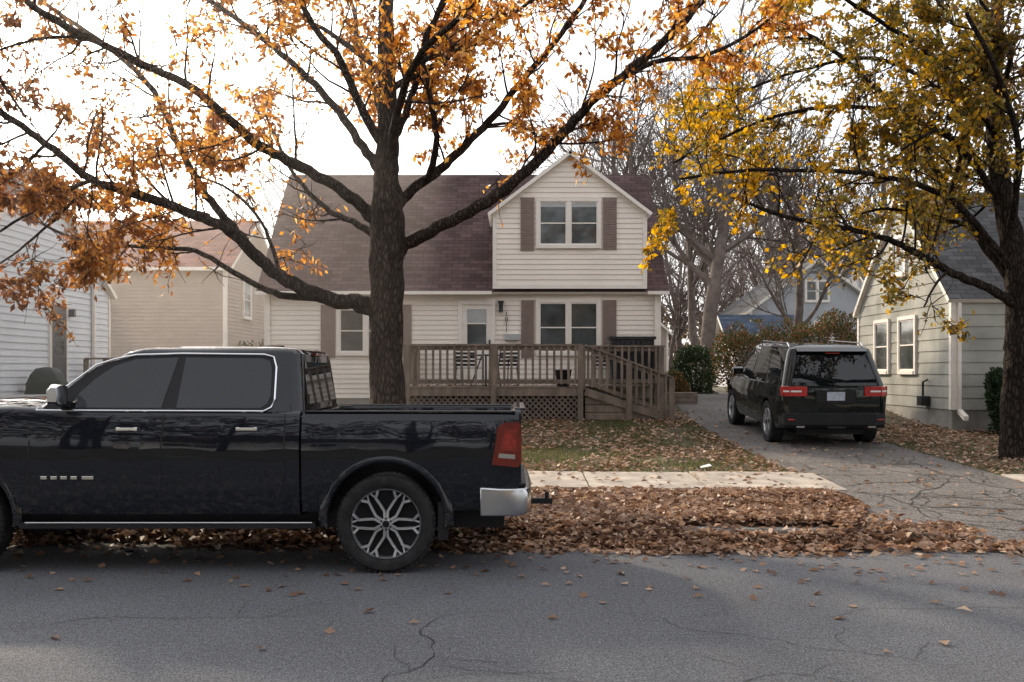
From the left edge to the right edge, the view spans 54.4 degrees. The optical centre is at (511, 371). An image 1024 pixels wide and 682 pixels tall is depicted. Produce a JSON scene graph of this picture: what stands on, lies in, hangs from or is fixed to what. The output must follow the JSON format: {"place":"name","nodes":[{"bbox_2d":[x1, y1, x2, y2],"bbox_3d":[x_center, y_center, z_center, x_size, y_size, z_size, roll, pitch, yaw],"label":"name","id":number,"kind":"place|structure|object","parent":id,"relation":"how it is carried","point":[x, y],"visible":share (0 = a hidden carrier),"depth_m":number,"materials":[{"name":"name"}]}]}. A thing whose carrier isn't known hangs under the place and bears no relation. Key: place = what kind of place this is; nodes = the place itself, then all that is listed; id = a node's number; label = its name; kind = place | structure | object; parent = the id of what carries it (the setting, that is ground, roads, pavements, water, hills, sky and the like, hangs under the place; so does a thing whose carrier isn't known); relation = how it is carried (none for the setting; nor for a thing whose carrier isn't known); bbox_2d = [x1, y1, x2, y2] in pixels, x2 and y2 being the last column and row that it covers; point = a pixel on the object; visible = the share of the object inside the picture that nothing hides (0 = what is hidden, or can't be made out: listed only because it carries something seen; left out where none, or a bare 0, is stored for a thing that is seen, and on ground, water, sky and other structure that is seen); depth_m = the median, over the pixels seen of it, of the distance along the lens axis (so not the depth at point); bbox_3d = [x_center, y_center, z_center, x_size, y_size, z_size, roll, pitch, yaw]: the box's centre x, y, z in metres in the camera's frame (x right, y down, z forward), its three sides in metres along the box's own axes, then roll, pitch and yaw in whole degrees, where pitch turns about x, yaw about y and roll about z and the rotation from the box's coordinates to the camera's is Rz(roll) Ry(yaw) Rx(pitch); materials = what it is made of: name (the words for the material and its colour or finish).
{"place":"outdoors","nodes":[
{"label":"outdoors","id":0,"kind":"place"},
{"bbox_2d":[0,541,1023,681],"bbox_3d":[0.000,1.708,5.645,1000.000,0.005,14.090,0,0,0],"label":"road","id":1,"kind":"structure","parent":0,"point":[121,616],"depth_m":6.93,"materials":[{"name":"grey asphalt"}]},
{"bbox_2d":[0,346,551,572],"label":"pickup truck","id":2,"kind":"object","parent":1,"relation":"on","point":[229,437],"visible":0.97,"depth_m":8.45,"materials":[{"name":"black paint"}]},
{"bbox_2d":[635,526,837,533],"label":"curb","id":3,"kind":"structure","parent":1,"relation":"on","point":[777,529],"depth_m":10.05,"materials":[{"name":"concrete"}]},
{"bbox_2d":[0,0,1023,368],"label":"sky","id":4,"kind":"structure","parent":0,"point":[348,159],"materials":[{"name":"white"}]},
{"bbox_2d":[338,379,1023,521],"bbox_3d":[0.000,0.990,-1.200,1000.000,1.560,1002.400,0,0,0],"label":"ground","id":5,"kind":"structure","parent":0,"point":[887,419],"depth_m":17.97,"materials":[{"name":"brown plant"}]},
{"bbox_2d":[24,367,67,394],"bbox_3d":[-9.483,0.380,20.300,0.878,0.960,0.600,0,0,0],"label":"covered grill","id":6,"kind":"object","parent":5,"relation":"on","point":[42,380],"visible":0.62,"depth_m":20.07,"materials":[{"name":"grey fabric"}]},
{"bbox_2d":[0,193,110,394],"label":"walls","id":7,"kind":"structure","parent":5,"relation":"on","point":[23,351],"depth_m":21.00,"materials":[{"name":"white"}]},
{"bbox_2d":[0,169,116,299],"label":"roof","id":8,"kind":"structure","parent":7,"relation":"on","point":[111,293],"depth_m":22.26,"materials":[{"name":"grey"}]},
{"bbox_2d":[48,278,95,381],"bbox_3d":[-9.925,-0.840,20.810,0.150,2.900,5.780,0,0,0],"label":"door and window","id":9,"kind":"structure","parent":7,"relation":"attached to","point":[57,350],"depth_m":21.96,"materials":[{"name":"grey glass"}]},
{"bbox_2d":[83,358,112,375],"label":"side steps","id":10,"kind":"structure","parent":5,"relation":"on","point":[85,364],"depth_m":22.86,"materials":[{"name":"wood"}]},
{"bbox_2d":[111,234,263,361],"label":"walls","id":11,"kind":"structure","parent":5,"relation":"on","point":[194,311],"depth_m":31.99,"materials":[{"name":"beige"}]},
{"bbox_2d":[77,221,267,270],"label":"roof","id":12,"kind":"structure","parent":11,"relation":"on","point":[189,262],"depth_m":33.19,"materials":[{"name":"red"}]},
{"bbox_2d":[242,281,251,320],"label":"windows","id":13,"kind":"structure","parent":11,"relation":"attached to","point":[247,301],"depth_m":34.38,"materials":[{"name":"white glass"}]},
{"bbox_2d":[237,339,263,345],"bbox_3d":[-7.349,0.194,29.034,2.237,2.397,2.044,0,0,0],"label":"evergreen shrub","id":14,"kind":"object","parent":5,"relation":"on","point":[245,344],"visible":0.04,"depth_m":28.92,"materials":[{"name":"green plant"}]},
{"bbox_2d":[199,114,333,239],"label":"bare tree","id":15,"kind":"object","parent":5,"relation":"on","point":[264,195],"visible":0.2,"depth_m":45.75,"materials":[{"name":"grey plant"}]},
{"bbox_2d":[0,0,834,403],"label":"oak tree","id":16,"kind":"object","parent":5,"relation":"on","point":[390,110],"visible":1,"depth_m":14.72,"materials":[{"name":"orange plant"}]},
{"bbox_2d":[264,294,660,403],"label":"walls","id":17,"kind":"structure","parent":5,"relation":"on","point":[295,324],"depth_m":24.49,"materials":[{"name":"beige wood"}]},
{"bbox_2d":[256,175,668,293],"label":"roof","id":18,"kind":"structure","parent":17,"relation":"on","point":[459,257],"depth_m":25.77,"materials":[{"name":"brown"}]},
{"bbox_2d":[493,156,646,288],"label":"dormer walls","id":19,"kind":"structure","parent":18,"relation":"on","point":[514,267],"depth_m":24.26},
{"bbox_2d":[488,150,652,227],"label":"dormer roof","id":20,"kind":"structure","parent":19,"relation":"on","point":[598,174],"depth_m":24.09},
{"bbox_2d":[255,197,669,384],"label":"windows and door","id":21,"kind":"structure","parent":17,"relation":"attached to","point":[568,223],"depth_m":24.44,"materials":[{"name":"white glass"}]},
{"bbox_2d":[78,74,888,370],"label":"distant trees","id":22,"kind":"object","parent":5,"relation":"on","point":[737,267],"visible":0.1,"depth_m":64.21,"materials":[{"name":"plant"}]},
{"bbox_2d":[7,384,1023,681],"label":"scattered leaves","id":23,"kind":"object","parent":5,"relation":"on","point":[907,434],"visible":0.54,"depth_m":16.00,"materials":[{"name":"brown plant"}]},
{"bbox_2d":[9,485,1023,557],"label":"leaf pile","id":24,"kind":"object","parent":5,"relation":"on","point":[595,520],"visible":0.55,"depth_m":9.99,"materials":[{"name":"brown plant"}]},
{"bbox_2d":[403,344,678,420],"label":"wooden deck","id":25,"kind":"structure","parent":5,"relation":"on","point":[571,403],"depth_m":21.98,"materials":[{"name":"brown wood"}]},
{"bbox_2d":[455,350,483,385],"bbox_3d":[-1.016,-0.170,23.337,0.528,1.006,0.607,0,0,-23],"label":"patio chair","id":26,"kind":"object","parent":25,"relation":"on","point":[457,357],"visible":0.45,"depth_m":23.50,"materials":[{"name":"metal"}]},
{"bbox_2d":[470,354,502,386],"bbox_3d":[-0.600,-0.032,22.900,0.860,0.735,0.860,0,0,0],"label":"patio table","id":27,"kind":"object","parent":25,"relation":"on","point":[485,355],"visible":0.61,"depth_m":22.74,"materials":[{"name":"metal"}]},
{"bbox_2d":[488,350,518,385],"bbox_3d":[-0.181,-0.170,23.435,0.528,1.006,0.606,0,0,29],"label":"patio chair","id":28,"kind":"object","parent":25,"relation":"on","point":[514,359],"visible":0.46,"depth_m":23.59,"materials":[{"name":"metal"}]},
{"bbox_2d":[555,370,571,386],"bbox_3d":[1.150,0.140,22.350,0.400,0.380,0.400,0,0,0],"label":"planter pot","id":29,"kind":"object","parent":25,"relation":"on","point":[557,373],"visible":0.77,"depth_m":22.22,"materials":[{"name":"black plastic"}]},
{"bbox_2d":[592,344,605,365],"bbox_3d":[2.200,-0.170,23.840,0.528,1.006,0.607,0,0,0],"label":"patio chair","id":30,"kind":"object","parent":25,"relation":"on","point":[603,360],"visible":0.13,"depth_m":24.02,"materials":[{"name":"metal"}]},
{"bbox_2d":[607,336,655,383],"bbox_3d":[2.850,-0.280,23.750,1.100,1.120,0.600,0,0,0],"label":"storage bench","id":31,"kind":"object","parent":25,"relation":"on","point":[631,340],"visible":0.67,"depth_m":23.50,"materials":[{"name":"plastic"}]},
{"bbox_2d":[483,1,762,254],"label":"bare tree","id":32,"kind":"object","parent":5,"relation":"on","point":[642,109],"visible":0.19,"depth_m":38.13,"materials":[{"name":"grey plant"}]},
{"bbox_2d":[661,326,668,372],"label":"walls","id":33,"kind":"structure","parent":5,"relation":"on","point":[664,337],"depth_m":59.98,"materials":[{"name":"beige wood"}]},
{"bbox_2d":[661,323,673,335],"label":"roof","id":34,"kind":"structure","parent":33,"relation":"on","point":[667,330],"depth_m":59.70,"materials":[{"name":"grey"}]},
{"bbox_2d":[664,367,690,391],"bbox_3d":[4.361,0.445,26.831,0.903,1.184,1.251,0,0,0],"label":"shrub","id":35,"kind":"object","parent":5,"relation":"on","point":[680,382],"visible":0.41,"depth_m":26.53,"materials":[{"name":"green plant"}]},
{"bbox_2d":[664,392,697,404],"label":"landscape timbers","id":36,"kind":"object","parent":5,"relation":"on","point":[686,398],"visible":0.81,"depth_m":24.35,"materials":[{"name":"brown wood"}]},
{"bbox_2d":[547,53,822,345],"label":"bare tree","id":37,"kind":"object","parent":5,"relation":"on","point":[691,283],"visible":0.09,"depth_m":43.96,"materials":[{"name":"grey plant"}]},
{"bbox_2d":[667,344,718,393],"bbox_3d":[5.341,0.142,29.485,1.730,1.960,1.583,0,0,0],"label":"evergreen shrub","id":38,"kind":"object","parent":5,"relation":"on","point":[695,355],"visible":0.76,"depth_m":29.16,"materials":[{"name":"green plant"}]},
{"bbox_2d":[544,0,846,390],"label":"bare tree","id":39,"kind":"object","parent":5,"relation":"on","point":[712,259],"visible":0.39,"depth_m":34.46,"materials":[{"name":"grey plant"}]},
{"bbox_2d":[661,298,736,374],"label":"distant undergrowth","id":40,"kind":"object","parent":5,"relation":"on","point":[684,335],"depth_m":78.67,"materials":[{"name":"plant"}]},
{"bbox_2d":[704,318,794,392],"bbox_3d":[7.464,-0.301,31.004,3.061,2.795,2.486,0,0,0],"label":"shrub","id":41,"kind":"object","parent":5,"relation":"on","point":[733,341],"visible":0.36,"depth_m":30.81,"materials":[{"name":"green plant"}]},
{"bbox_2d":[714,315,808,386],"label":"garage shed","id":42,"kind":"structure","parent":5,"relation":"on","point":[723,322],"depth_m":40.33,"materials":[{"name":"blue"}]},
{"bbox_2d":[714,262,859,369],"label":"walls","id":43,"kind":"structure","parent":5,"relation":"on","point":[845,299],"depth_m":45.99,"materials":[{"name":"grey"}]},
{"bbox_2d":[718,258,860,314],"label":"roof","id":44,"kind":"structure","parent":43,"relation":"on","point":[733,309],"depth_m":48.16,"materials":[{"name":"grey"}]},
{"bbox_2d":[805,280,851,342],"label":"windows","id":45,"kind":"structure","parent":43,"relation":"attached to","point":[811,296],"depth_m":45.97,"materials":[{"name":"white glass"}]},
{"bbox_2d":[727,77,880,332],"bbox_3d":[10.257,-4.968,35.779,5.407,11.426,8.012,0,0,40],"label":"bare tree","id":46,"kind":"object","parent":5,"relation":"on","point":[799,308],"visible":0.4,"depth_m":36.04,"materials":[{"name":"grey plant"}]},
{"bbox_2d":[756,306,856,344],"bbox_3d":[9.989,-0.472,31.990,4.354,3.276,2.611,0,0,0],"label":"shrub","id":47,"kind":"object","parent":5,"relation":"on","point":[805,333],"visible":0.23,"depth_m":31.71,"materials":[{"name":"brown plant"}]},
{"bbox_2d":[638,0,1023,460],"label":"maple tree","id":48,"kind":"object","parent":5,"relation":"on","point":[986,51],"visible":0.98,"depth_m":14.97,"materials":[{"name":"yellow plant"}]},
{"bbox_2d":[846,268,862,288],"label":"walls","id":49,"kind":"structure","parent":5,"relation":"on","point":[858,283],"depth_m":53.74,"materials":[{"name":"grey"}]},
{"bbox_2d":[841,259,869,282],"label":"roof","id":50,"kind":"structure","parent":49,"relation":"on","point":[862,277],"depth_m":52.53,"materials":[{"name":"grey"}]},
{"bbox_2d":[788,24,1022,270],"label":"bare tree","id":51,"kind":"object","parent":5,"relation":"on","point":[869,195],"visible":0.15,"depth_m":32.81,"materials":[{"name":"grey plant"}]},
{"bbox_2d":[857,213,1004,431],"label":"walls","id":52,"kind":"structure","parent":5,"relation":"on","point":[982,352],"depth_m":20.73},
{"bbox_2d":[873,233,917,373],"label":"windows","id":53,"kind":"structure","parent":52,"relation":"attached to","point":[907,352],"depth_m":22.61,"materials":[{"name":"white glass"}]},
{"bbox_2d":[853,192,1023,317],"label":"roof","id":54,"kind":"structure","parent":52,"relation":"on","point":[972,260],"depth_m":20.91,"materials":[{"name":"grey"}]},
{"bbox_2d":[917,303,968,420],"bbox_3d":[8.842,-0.218,20.373,0.223,2.343,1.794,0,0,-8],"label":"downspout and meter","id":55,"kind":"object","parent":52,"relation":"attached to","point":[922,400],"visible":1,"depth_m":19.92,"materials":[{"name":"white painted metal"},{"name":"dark metal"}]},
{"bbox_2d":[983,366,1003,434],"bbox_3d":[9.664,0.642,19.402,1.032,1.514,0.834,0,0,0],"label":"evergreen shrub","id":56,"kind":"object","parent":5,"relation":"on","point":[993,382],"visible":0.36,"depth_m":19.28,"materials":[{"name":"green plant"}]},
{"bbox_2d":[528,471,1023,490],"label":"sidewalk","id":57,"kind":"structure","parent":0,"point":[631,479],"depth_m":13.34,"materials":[{"name":"concrete"}]},
{"bbox_2d":[668,390,1023,542],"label":"driveway","id":58,"kind":"structure","parent":0,"point":[916,506],"depth_m":13.80,"materials":[{"name":"asphalt"}]},
{"bbox_2d":[727,340,886,441],"bbox_3d":[5.640,0.288,19.723,2.200,1.842,4.948,0,3,0],"label":"parked suv","id":59,"kind":"object","parent":58,"relation":"on","point":[775,388],"visible":1,"depth_m":17.52,"materials":[{"name":"black paint"}]}
]}

